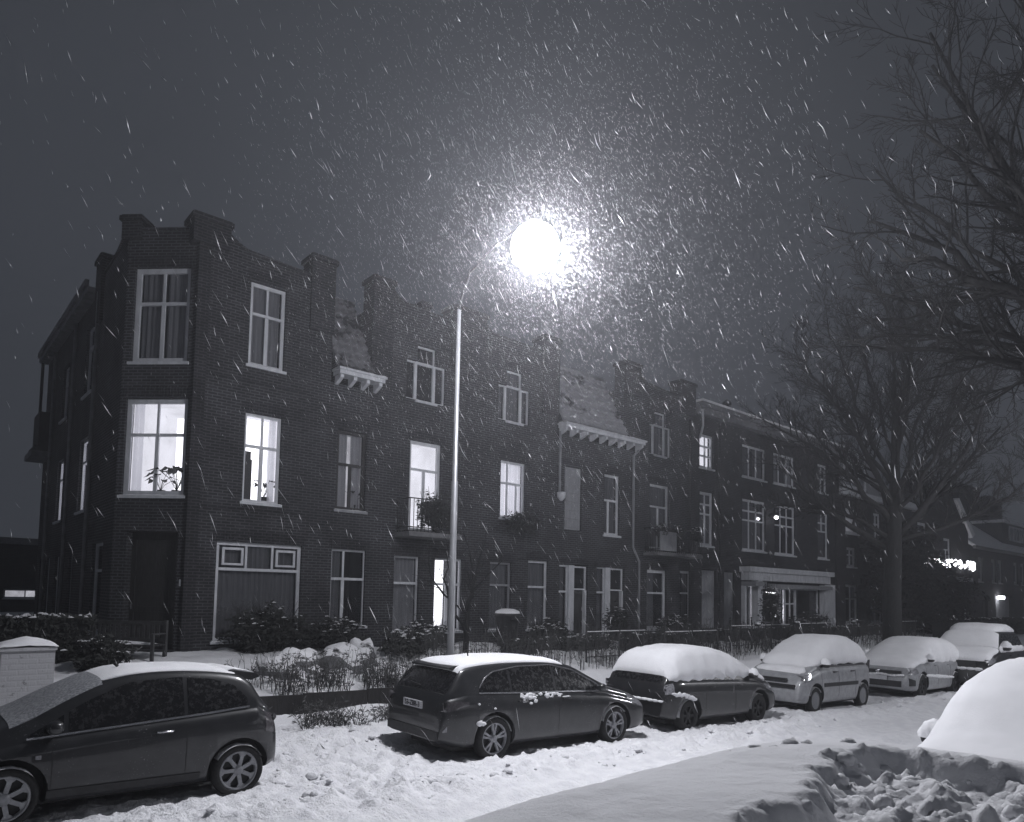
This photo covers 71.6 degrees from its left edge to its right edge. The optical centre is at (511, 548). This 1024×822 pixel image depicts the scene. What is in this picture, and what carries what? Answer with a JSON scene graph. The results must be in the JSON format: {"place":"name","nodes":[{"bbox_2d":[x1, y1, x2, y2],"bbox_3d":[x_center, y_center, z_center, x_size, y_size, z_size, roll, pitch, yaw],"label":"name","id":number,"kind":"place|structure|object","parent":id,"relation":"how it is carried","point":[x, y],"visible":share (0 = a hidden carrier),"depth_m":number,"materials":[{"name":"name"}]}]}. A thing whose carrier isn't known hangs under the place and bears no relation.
{"place":"outdoors","nodes":[
{"label":"outdoors","id":0,"kind":"place"},
{"bbox_2d":[0,612,33,622],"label":"ground","id":1,"kind":"structure","parent":0,"point":[12,613],"depth_m":37.46,"materials":[{"name":"white snow"}]},
{"bbox_2d":[0,537,37,611],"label":"building","id":2,"kind":"structure","parent":1,"relation":"on","point":[18,560],"depth_m":39.63,"materials":[{"name":"grey brick"}]},
{"bbox_2d":[2,589,34,599],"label":"window","id":3,"kind":"structure","parent":2,"relation":"in","point":[23,594],"depth_m":40.25,"materials":[{"name":"white glass"}]},
{"bbox_2d":[275,716,414,755],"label":"pavement","id":4,"kind":"structure","parent":0,"point":[290,737],"depth_m":11.36,"materials":[{"name":"white snow"}]},
{"bbox_2d":[0,636,57,705],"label":"gate pillar","id":5,"kind":"structure","parent":4,"relation":"on","point":[27,664],"depth_m":9.76,"materials":[{"name":"brick"}]},
{"bbox_2d":[266,695,389,729],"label":"dried plants","id":6,"kind":"object","parent":4,"relation":"on","point":[338,717],"visible":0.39,"depth_m":12.38,"materials":[{"name":"brown plant"}]},
{"bbox_2d":[445,213,558,654],"bbox_3d":[-0.303,-1.089,12.156,0.800,8.800,2.650,4,-5,-41],"label":"street lamp","id":7,"kind":"object","parent":4,"relation":"on","point":[529,234],"visible":0.94,"depth_m":12.84,"materials":[{"name":"grey metal"}]},
{"bbox_2d":[736,249,1023,640],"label":"street tree","id":8,"kind":"object","parent":4,"relation":"on","point":[897,528],"visible":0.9,"depth_m":24.57,"materials":[{"name":"grey plant"}]},
{"bbox_2d":[23,685,961,821],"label":"road","id":9,"kind":"structure","parent":0,"point":[462,796],"depth_m":9.64,"materials":[{"name":"white snow"}]},
{"bbox_2d":[0,647,275,821],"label":"hatchback","id":10,"kind":"object","parent":9,"relation":"on","point":[115,728],"visible":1,"depth_m":7.85,"materials":[{"name":"paint"}]},
{"bbox_2d":[387,649,643,757],"bbox_3d":[0.221,2.539,12.280,4.515,1.602,1.999,6,-6,-39],"label":"estate car","id":11,"kind":"object","parent":9,"relation":"on","point":[458,702],"visible":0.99,"depth_m":11.14,"materials":[{"name":"paint"}]},
{"bbox_2d":[110,692,954,821],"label":"snow lump","id":12,"kind":"object","parent":9,"relation":"on","point":[325,775],"visible":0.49,"depth_m":9.39,"materials":[{"name":"white snow"}]},
{"bbox_2d":[606,643,774,729],"bbox_3d":[3.930,2.893,15.387,4.107,1.651,1.934,6,-6,-40],"label":"snow covered hatchback","id":13,"kind":"object","parent":9,"relation":"on","point":[686,678],"visible":0.9,"depth_m":14.32,"materials":[{"name":"white snow"}]},
{"bbox_2d":[464,737,1023,821],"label":"snow bank","id":14,"kind":"object","parent":9,"relation":"on","point":[793,779],"visible":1,"depth_m":2.31,"materials":[{"name":"white snow"}]},
{"bbox_2d":[754,634,869,711],"bbox_3d":[7.736,3.163,18.497,3.766,1.872,1.893,6,-6,-40],"label":"mpv","id":15,"kind":"object","parent":9,"relation":"on","point":[811,672],"visible":0.88,"depth_m":17.78,"materials":[{"name":"paint"}]},
{"bbox_2d":[788,0,1023,422],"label":"roadside tree","id":16,"kind":"object","parent":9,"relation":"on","point":[1007,177],"visible":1,"depth_m":13.34,"materials":[{"name":"black plant"}]},
{"bbox_2d":[863,636,960,696],"bbox_3d":[12.633,3.705,22.701,4.662,1.804,2.134,6,-6,-41],"label":"light hatchback","id":17,"kind":"object","parent":9,"relation":"on","point":[923,663],"visible":0.75,"depth_m":21.67,"materials":[{"name":"paint"}]},
{"bbox_2d":[917,657,1023,760],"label":"domed snow car","id":18,"kind":"object","parent":9,"relation":"on","point":[983,713],"visible":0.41,"depth_m":6.58,"materials":[{"name":"snow"}]},
{"bbox_2d":[941,622,1023,684],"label":"dark suv","id":19,"kind":"object","parent":9,"relation":"on","point":[980,647],"visible":0.47,"depth_m":24.10,"materials":[{"name":"black paint"}]},
{"bbox_2d":[0,0,1023,779],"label":"falling snow","id":20,"kind":"structure","parent":0,"point":[534,288],"depth_m":11.35,"materials":[{"name":"white snow"}]},
{"bbox_2d":[0,0,1023,538],"label":"sky","id":21,"kind":"structure","parent":0,"point":[39,212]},
{"bbox_2d":[54,627,1023,724],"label":"garden ground","id":22,"kind":"structure","parent":0,"point":[62,670],"depth_m":16.28,"materials":[{"name":"white snow"}]},
{"bbox_2d":[0,612,98,663],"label":"hedge","id":23,"kind":"object","parent":22,"relation":"on","point":[50,627],"visible":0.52,"depth_m":13.80,"materials":[{"name":"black plant"}]},
{"bbox_2d":[58,626,138,671],"bbox_3d":[-7.968,2.075,13.727,1.114,1.193,1.337,-1,-4,35],"label":"bush","id":24,"kind":"object","parent":22,"relation":"on","point":[100,652],"visible":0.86,"depth_m":13.53,"materials":[{"name":"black plant"}]},
{"bbox_2d":[88,620,168,661],"bbox_3d":[-8.350,2.004,15.186,1.740,0.950,0.570,1,-4,4],"label":"garden bench","id":25,"kind":"object","parent":22,"relation":"on","point":[134,641],"visible":0.63,"depth_m":15.40,"materials":[{"name":"brown wood"}]},
{"bbox_2d":[24,209,338,651],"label":"corner house","id":26,"kind":"structure","parent":22,"relation":"on","point":[75,438],"depth_m":18.01,"materials":[{"name":"brick"}]},
{"bbox_2d":[52,461,63,524],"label":"window","id":27,"kind":"structure","parent":26,"relation":"in","point":[62,464],"depth_m":23.56,"materials":[{"name":"white paint"}]},
{"bbox_2d":[74,439,87,514],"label":"window","id":28,"kind":"structure","parent":26,"relation":"in","point":[86,442],"depth_m":20.77,"materials":[{"name":"white paint"}]},
{"bbox_2d":[81,327,94,400],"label":"window","id":29,"kind":"structure","parent":26,"relation":"in","point":[91,349],"depth_m":20.98,"materials":[{"name":"black glass"}]},
{"bbox_2d":[88,543,102,634],"bbox_3d":[-10.639,1.028,18.220,0.200,2.370,1.420,4,-5,-41],"label":"window","id":30,"kind":"structure","parent":26,"relation":"in","point":[97,570],"depth_m":18.70,"materials":[{"name":"white paint"}]},
{"bbox_2d":[117,399,187,498],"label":"window","id":31,"kind":"structure","parent":26,"relation":"in","point":[147,454],"depth_m":17.40,"materials":[{"name":"white glass"}]},
{"bbox_2d":[127,532,177,649],"bbox_3d":[-8.599,1.005,17.123,1.280,2.820,0.100,1,-4,4],"label":"door","id":32,"kind":"structure","parent":26,"relation":"in","point":[153,575],"depth_m":17.14,"materials":[{"name":"brown wood"}]},
{"bbox_2d":[127,269,190,364],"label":"window","id":33,"kind":"structure","parent":26,"relation":"in","point":[162,304],"depth_m":17.49,"materials":[{"name":"grey glass"}]},
{"bbox_2d":[147,466,183,490],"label":"house plant","id":34,"kind":"object","parent":26,"relation":"in","point":[174,470],"visible":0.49,"depth_m":17.40,"materials":[{"name":"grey plant"}]},
{"bbox_2d":[243,451,251,498],"bbox_3d":[-6.910,-1.861,18.421,0.260,1.330,0.130,4,-5,-41],"label":"cabinet","id":35,"kind":"object","parent":26,"relation":"in","point":[247,477],"visible":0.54,"depth_m":18.41,"materials":[{"name":"grey wood"}]},
{"bbox_2d":[210,541,300,644],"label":"window","id":36,"kind":"structure","parent":26,"relation":"in","point":[246,573],"depth_m":18.09,"materials":[{"name":"grey glass"}]},
{"bbox_2d":[239,413,281,507],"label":"window","id":37,"kind":"structure","parent":26,"relation":"in","point":[262,433],"depth_m":18.57,"materials":[{"name":"white glass"}]},
{"bbox_2d":[245,282,286,374],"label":"window","id":38,"kind":"structure","parent":26,"relation":"in","point":[268,322],"depth_m":18.51,"materials":[{"name":"grey glass"}]},
{"bbox_2d":[215,600,326,653],"bbox_3d":[-5.946,1.983,17.640,1.105,1.435,2.695,-2,-5,39],"label":"bush","id":39,"kind":"object","parent":22,"relation":"on","point":[270,629],"visible":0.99,"depth_m":17.32,"materials":[{"name":"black plant"}]},
{"bbox_2d":[254,647,324,679],"bbox_3d":[-4.637,2.650,14.702,1.519,1.228,1.174,4,-5,-41],"label":"boulder","id":40,"kind":"object","parent":22,"relation":"on","point":[308,652],"visible":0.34,"depth_m":14.47,"materials":[{"name":"concrete"}]},
{"bbox_2d":[224,643,429,695],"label":"dried plants","id":41,"kind":"object","parent":22,"relation":"on","point":[390,678],"visible":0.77,"depth_m":13.71,"materials":[{"name":"brown plant"}]},
{"bbox_2d":[260,687,394,714],"bbox_3d":[-2.927,2.812,13.301,4.692,0.396,0.090,4,-5,-41],"label":"edging board","id":42,"kind":"object","parent":22,"relation":"on","point":[282,704],"visible":0.39,"depth_m":12.85,"materials":[{"name":"brown wood"}]},
{"bbox_2d":[307,613,374,648],"bbox_3d":[-4.460,2.238,18.721,1.880,1.123,1.540,4,-5,-41],"label":"bush","id":43,"kind":"object","parent":22,"relation":"on","point":[337,631],"visible":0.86,"depth_m":18.38,"materials":[{"name":"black plant"}]},
{"bbox_2d":[318,642,368,674],"bbox_3d":[-3.821,2.670,15.631,1.551,1.215,1.066,4,-5,-41],"label":"boulder","id":44,"kind":"object","parent":22,"relation":"on","point":[340,648],"visible":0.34,"depth_m":15.41,"materials":[{"name":"concrete"}]},
{"bbox_2d":[350,637,378,666],"bbox_3d":[-3.505,2.686,16.597,0.868,1.223,0.734,4,-5,-41],"label":"boulder","id":45,"kind":"object","parent":22,"relation":"on","point":[363,646],"visible":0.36,"depth_m":16.44,"materials":[{"name":"concrete"}]},
{"bbox_2d":[321,274,472,646],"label":"row house","id":46,"kind":"structure","parent":22,"relation":"on","point":[367,561],"depth_m":20.75,"materials":[{"name":"brick"}]},
{"bbox_2d":[329,549,366,627],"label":"window","id":47,"kind":"structure","parent":46,"relation":"in","point":[345,564],"depth_m":20.53,"materials":[{"name":"white paint"}]},
{"bbox_2d":[333,430,367,514],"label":"window","id":48,"kind":"structure","parent":46,"relation":"in","point":[352,472],"depth_m":20.05,"materials":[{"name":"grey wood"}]},
{"bbox_2d":[390,556,417,632],"bbox_3d":[-3.174,1.369,20.919,0.990,2.290,0.299,4,-5,-41],"label":"window","id":49,"kind":"structure","parent":46,"relation":"in","point":[403,565],"depth_m":21.05,"materials":[{"name":"grey glass"}]},
{"bbox_2d":[406,359,415,398],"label":"side window","id":50,"kind":"structure","parent":46,"relation":"in","point":[412,365],"depth_m":21.80,"materials":[{"name":"white paint"}]},
{"bbox_2d":[406,346,436,406],"bbox_3d":[-2.854,-5.278,21.890,0.910,1.930,0.880,4,-5,-41],"label":"window","id":51,"kind":"structure","parent":46,"relation":"in","point":[426,357],"depth_m":21.92,"materials":[{"name":"white paint"}]},
{"bbox_2d":[408,440,439,531],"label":"window","id":52,"kind":"structure","parent":46,"relation":"in","point":[420,468],"depth_m":22.59,"materials":[{"name":"white glass"}]},
{"bbox_2d":[417,364,443,405],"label":"side window","id":53,"kind":"structure","parent":46,"relation":"in","point":[421,379],"depth_m":22.16,"materials":[{"name":"grey glass"}]},
{"bbox_2d":[415,487,449,531],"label":"balcony plant","id":54,"kind":"object","parent":46,"relation":"on","point":[436,516],"visible":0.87,"depth_m":20.86,"materials":[{"name":"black plant"}]},
{"bbox_2d":[433,558,462,632],"bbox_3d":[-2.188,1.428,22.094,1.280,2.460,0.780,4,-5,-41],"label":"window","id":55,"kind":"structure","parent":46,"relation":"in","point":[438,578],"depth_m":22.40,"materials":[{"name":"white glass"}]},
{"bbox_2d":[376,626,440,656],"bbox_3d":[-2.691,2.403,18.041,1.702,0.926,1.706,4,-5,-41],"label":"bush","id":56,"kind":"object","parent":22,"relation":"on","point":[417,640],"visible":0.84,"depth_m":17.74,"materials":[{"name":"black plant"}]},
{"bbox_2d":[400,618,457,647],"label":"bush","id":57,"kind":"object","parent":22,"relation":"on","point":[419,626],"visible":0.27,"depth_m":19.65,"materials":[{"name":"black plant"}]},
{"bbox_2d":[413,526,502,652],"bbox_3d":[-1.500,1.004,19.592,2.556,3.823,1.139,1,-4,-3],"label":"garden tree","id":58,"kind":"object","parent":22,"relation":"on","point":[465,624],"visible":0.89,"depth_m":19.62,"materials":[{"name":"black plant"}]},
{"bbox_2d":[495,608,520,645],"bbox_3d":[-0.124,2.379,21.496,0.780,1.130,0.844,4,-5,-41],"label":"waste bin","id":59,"kind":"object","parent":22,"relation":"on","point":[507,617],"visible":0.85,"depth_m":21.23,"materials":[{"name":"plastic"}]},
{"bbox_2d":[462,309,562,642],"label":"row house","id":60,"kind":"structure","parent":22,"relation":"on","point":[526,566],"depth_m":23.75,"materials":[{"name":"brick"}]},
{"bbox_2d":[487,562,509,631],"bbox_3d":[-0.442,1.584,23.285,1.050,2.270,0.296,4,-5,-41],"label":"window","id":61,"kind":"structure","parent":60,"relation":"in","point":[496,598],"depth_m":23.41,"materials":[{"name":"grey glass"}]},
{"bbox_2d":[498,384,504,419],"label":"side window","id":62,"kind":"structure","parent":60,"relation":"in","point":[501,398],"depth_m":23.76,"materials":[{"name":"white paint"}]},
{"bbox_2d":[498,460,523,520],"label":"window","id":63,"kind":"structure","parent":60,"relation":"in","point":[510,495],"depth_m":23.94,"materials":[{"name":"white glass"}]},
{"bbox_2d":[505,371,523,425],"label":"window","id":64,"kind":"structure","parent":60,"relation":"in","point":[512,413],"depth_m":24.14,"materials":[{"name":"grey glass"}]},
{"bbox_2d":[501,508,541,537],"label":"balcony plant","id":65,"kind":"object","parent":60,"relation":"on","point":[528,524],"visible":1,"depth_m":23.31,"materials":[{"name":"grey plant"}]},
{"bbox_2d":[520,390,527,424],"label":"side window","id":66,"kind":"structure","parent":60,"relation":"in","point":[522,392],"depth_m":24.41,"materials":[{"name":"white paint"}]},
{"bbox_2d":[527,560,546,630],"bbox_3d":[0.819,1.613,24.381,1.070,2.400,0.296,4,-5,-41],"label":"window","id":67,"kind":"structure","parent":60,"relation":"in","point":[534,608],"depth_m":24.54,"materials":[{"name":"grey glass"}]},
{"bbox_2d":[520,616,573,639],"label":"bush","id":68,"kind":"object","parent":22,"relation":"on","point":[565,630],"visible":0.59,"depth_m":22.96,"materials":[{"name":"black plant"}]},
{"bbox_2d":[496,633,614,654],"bbox_3d":[1.392,3.026,21.229,4.482,0.931,0.714,4,-5,-41],"label":"hedge","id":69,"kind":"object","parent":22,"relation":"on","point":[573,639],"visible":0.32,"depth_m":20.87,"materials":[{"name":"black plant"}]},
{"bbox_2d":[386,613,765,669],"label":"dried plants","id":70,"kind":"object","parent":22,"relation":"on","point":[602,644],"visible":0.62,"depth_m":19.42,"materials":[{"name":"brown plant"}]},
{"bbox_2d":[554,365,646,637],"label":"row house","id":71,"kind":"structure","parent":22,"relation":"on","point":[602,539],"depth_m":26.48,"materials":[{"name":"brick"}]},
{"bbox_2d":[573,591,581,636],"bbox_3d":[2.344,2.374,25.783,0.570,1.680,0.100,4,-5,-41],"label":"door","id":72,"kind":"structure","parent":71,"relation":"in","point":[577,594],"depth_m":25.83,"materials":[{"name":"grey wood"}]},
{"bbox_2d":[603,474,620,537],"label":"window","id":73,"kind":"structure","parent":71,"relation":"in","point":[608,479],"depth_m":27.25,"materials":[{"name":"grey glass"}]},
{"bbox_2d":[601,601,628,640],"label":"bush","id":74,"kind":"object","parent":22,"relation":"on","point":[615,616],"visible":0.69,"depth_m":24.98,"materials":[{"name":"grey plant"}]},
{"bbox_2d":[585,620,645,662],"bbox_3d":[3.031,2.702,20.555,2.646,1.260,0.080,4,-5,-41],"label":"iron fence","id":75,"kind":"object","parent":22,"relation":"on","point":[619,630],"visible":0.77,"depth_m":20.48,"materials":[{"name":"black metal"}]},
{"bbox_2d":[557,359,702,633],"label":"row house","id":76,"kind":"structure","parent":22,"relation":"on","point":[657,504],"depth_m":29.21,"materials":[{"name":"brick"}]},
{"bbox_2d":[646,570,664,630],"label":"window","id":77,"kind":"structure","parent":76,"relation":"in","point":[653,597],"depth_m":29.02,"materials":[{"name":"grey glass"}]},
{"bbox_2d":[650,412,666,458],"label":"window","id":78,"kind":"structure","parent":76,"relation":"in","point":[656,427],"depth_m":29.36,"materials":[{"name":"white paint"}]},
{"bbox_2d":[649,484,667,549],"bbox_3d":[5.896,-1.273,29.019,1.290,2.650,0.168,4,-5,-41],"label":"window","id":79,"kind":"structure","parent":76,"relation":"in","point":[656,491],"depth_m":29.08,"materials":[{"name":"grey glass"}]},
{"bbox_2d":[650,427,668,457],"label":"side window","id":80,"kind":"structure","parent":76,"relation":"in","point":[665,429],"depth_m":29.68,"materials":[{"name":"white paint"}]},
{"bbox_2d":[680,571,687,617],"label":"window","id":81,"kind":"structure","parent":76,"relation":"in","point":[683,592],"depth_m":30.14,"materials":[{"name":"white paint"}]},
{"bbox_2d":[614,632,703,650],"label":"hedge","id":82,"kind":"object","parent":22,"relation":"on","point":[649,635],"visible":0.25,"depth_m":23.43,"materials":[{"name":"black plant"}]},
{"bbox_2d":[651,614,698,632],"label":"bush","id":83,"kind":"object","parent":22,"relation":"on","point":[671,622],"visible":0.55,"depth_m":27.08,"materials":[{"name":"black plant"}]},
{"bbox_2d":[664,621,717,648],"bbox_3d":[5.644,2.908,22.290,2.880,1.260,0.080,4,-5,-41],"label":"iron fence","id":84,"kind":"object","parent":22,"relation":"on","point":[683,631],"visible":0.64,"depth_m":22.29,"materials":[{"name":"black metal"}]},
{"bbox_2d":[694,626,803,643],"bbox_3d":[9.624,3.605,28.498,7.875,1.021,0.712,4,-5,-41],"label":"hedge","id":85,"kind":"object","parent":22,"relation":"on","point":[748,630],"visible":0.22,"depth_m":27.93,"materials":[{"name":"black plant"}]},
{"bbox_2d":[729,617,790,649],"bbox_3d":[9.260,3.157,26.354,4.280,1.260,0.080,4,-5,-41],"label":"iron fence","id":86,"kind":"object","parent":22,"relation":"on","point":[770,624],"visible":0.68,"depth_m":26.42,"materials":[{"name":"black metal"}]},
{"bbox_2d":[748,620,772,651],"bbox_3d":[8.811,3.128,25.218,0.621,1.099,1.775,7,2,43],"label":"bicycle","id":87,"kind":"object","parent":22,"relation":"on","point":[757,624],"visible":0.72,"depth_m":25.07,"materials":[{"name":"black metal"}]},
{"bbox_2d":[694,398,844,630],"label":"shop building","id":88,"kind":"structure","parent":22,"relation":"on","point":[813,549],"depth_m":33.61,"materials":[{"name":"brick"}]},
{"bbox_2d":[699,434,714,471],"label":"window","id":89,"kind":"structure","parent":88,"relation":"in","point":[703,440],"depth_m":31.64,"materials":[{"name":"white glass"}]},
{"bbox_2d":[700,491,714,547],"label":"window","id":90,"kind":"structure","parent":88,"relation":"in","point":[704,504],"depth_m":31.35,"materials":[{"name":"white paint"}]},
{"bbox_2d":[702,570,713,628],"bbox_3d":[8.527,2.308,31.088,1.090,2.730,0.100,4,-5,-41],"label":"door","id":91,"kind":"structure","parent":88,"relation":"in","point":[707,582],"depth_m":31.15,"materials":[{"name":"grey paint"}]},
{"bbox_2d":[724,572,732,628],"bbox_3d":[9.724,2.417,32.098,0.890,2.690,0.100,4,-5,-41],"label":"door","id":92,"kind":"structure","parent":88,"relation":"in","point":[728,586],"depth_m":32.17,"materials":[{"name":"grey paint"}]},
{"bbox_2d":[742,499,766,553],"bbox_3d":[11.413,-1.049,33.730,2.220,2.480,0.302,4,-5,-41],"label":"window","id":93,"kind":"structure","parent":88,"relation":"in","point":[751,522],"depth_m":33.87,"materials":[{"name":"white paint"}]},
{"bbox_2d":[742,444,767,482],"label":"window","id":94,"kind":"structure","parent":88,"relation":"in","point":[746,473],"depth_m":34.20,"materials":[{"name":"grey glass"}]},
{"bbox_2d":[773,453,795,488],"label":"window","id":95,"kind":"structure","parent":88,"relation":"in","point":[779,479],"depth_m":36.05,"materials":[{"name":"grey glass"}]},
{"bbox_2d":[774,506,796,556],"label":"window","id":96,"kind":"structure","parent":88,"relation":"in","point":[782,535],"depth_m":36.60,"materials":[{"name":"white paint"}]},
{"bbox_2d":[817,515,829,560],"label":"window","id":97,"kind":"structure","parent":88,"relation":"in","point":[820,520],"depth_m":38.51,"materials":[{"name":"white paint"}]},
{"bbox_2d":[757,577,783,630],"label":"bush","id":98,"kind":"object","parent":22,"relation":"on","point":[769,606],"visible":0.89,"depth_m":30.36,"materials":[{"name":"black plant"}]},
{"bbox_2d":[787,610,831,630],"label":"bush","id":99,"kind":"object","parent":22,"relation":"on","point":[813,618],"visible":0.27,"depth_m":32.27,"materials":[{"name":"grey plant"}]},
{"bbox_2d":[696,611,924,654],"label":"dried plants","id":100,"kind":"object","parent":22,"relation":"on","point":[863,625],"visible":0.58,"depth_m":28.73,"materials":[{"name":"brown plant"}]},
{"bbox_2d":[793,616,830,634],"bbox_3d":[12.350,3.384,29.166,3.246,1.260,0.080,4,-5,-41],"label":"iron fence","id":101,"kind":"object","parent":22,"relation":"on","point":[814,623],"visible":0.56,"depth_m":29.27,"materials":[{"name":"black metal"}]},
{"bbox_2d":[804,624,881,636],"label":"hedge","id":102,"kind":"object","parent":22,"relation":"on","point":[874,626],"visible":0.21,"depth_m":33.99,"materials":[{"name":"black plant"}]},
{"bbox_2d":[839,449,917,626],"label":"dormer house","id":103,"kind":"structure","parent":22,"relation":"on","point":[854,567],"depth_m":41.03,"materials":[{"name":"brick"}]},
{"bbox_2d":[845,584,858,624],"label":"window","id":104,"kind":"structure","parent":103,"relation":"in","point":[848,588],"depth_m":41.08,"materials":[{"name":"grey glass"}]},
{"bbox_2d":[853,510,952,633],"bbox_3d":[21.138,1.138,38.642,4.781,7.493,6.246,-1,-4,27],"label":"tall shrub","id":105,"kind":"object","parent":22,"relation":"on","point":[917,591],"visible":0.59,"depth_m":37.73,"materials":[{"name":"black plant"}]},
{"bbox_2d":[887,480,974,621],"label":"house","id":106,"kind":"structure","parent":22,"relation":"on","point":[953,543],"depth_m":51.15,"materials":[{"name":"brick"}]},
{"bbox_2d":[914,558,990,631],"bbox_3d":[24.628,2.709,40.432,4.070,4.917,4.356,0,-4,11],"label":"tall shrub","id":107,"kind":"object","parent":22,"relation":"on","point":[956,599],"visible":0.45,"depth_m":39.66,"materials":[{"name":"black plant"}]},
{"bbox_2d":[904,478,1023,619],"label":"terrace house","id":108,"kind":"structure","parent":22,"relation":"on","point":[996,550],"depth_m":59.96,"materials":[{"name":"black brick"}]},
{"bbox_2d":[996,596,1008,619],"bbox_3d":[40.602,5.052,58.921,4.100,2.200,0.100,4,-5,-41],"label":"door","id":109,"kind":"structure","parent":108,"relation":"in","point":[1002,605],"depth_m":59.12,"materials":[{"name":"grey paint"}]},
{"bbox_2d":[930,616,1023,637],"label":"hedge","id":110,"kind":"object","parent":22,"relation":"on","point":[940,628],"visible":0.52,"depth_m":39.71,"materials":[{"name":"black plant"}]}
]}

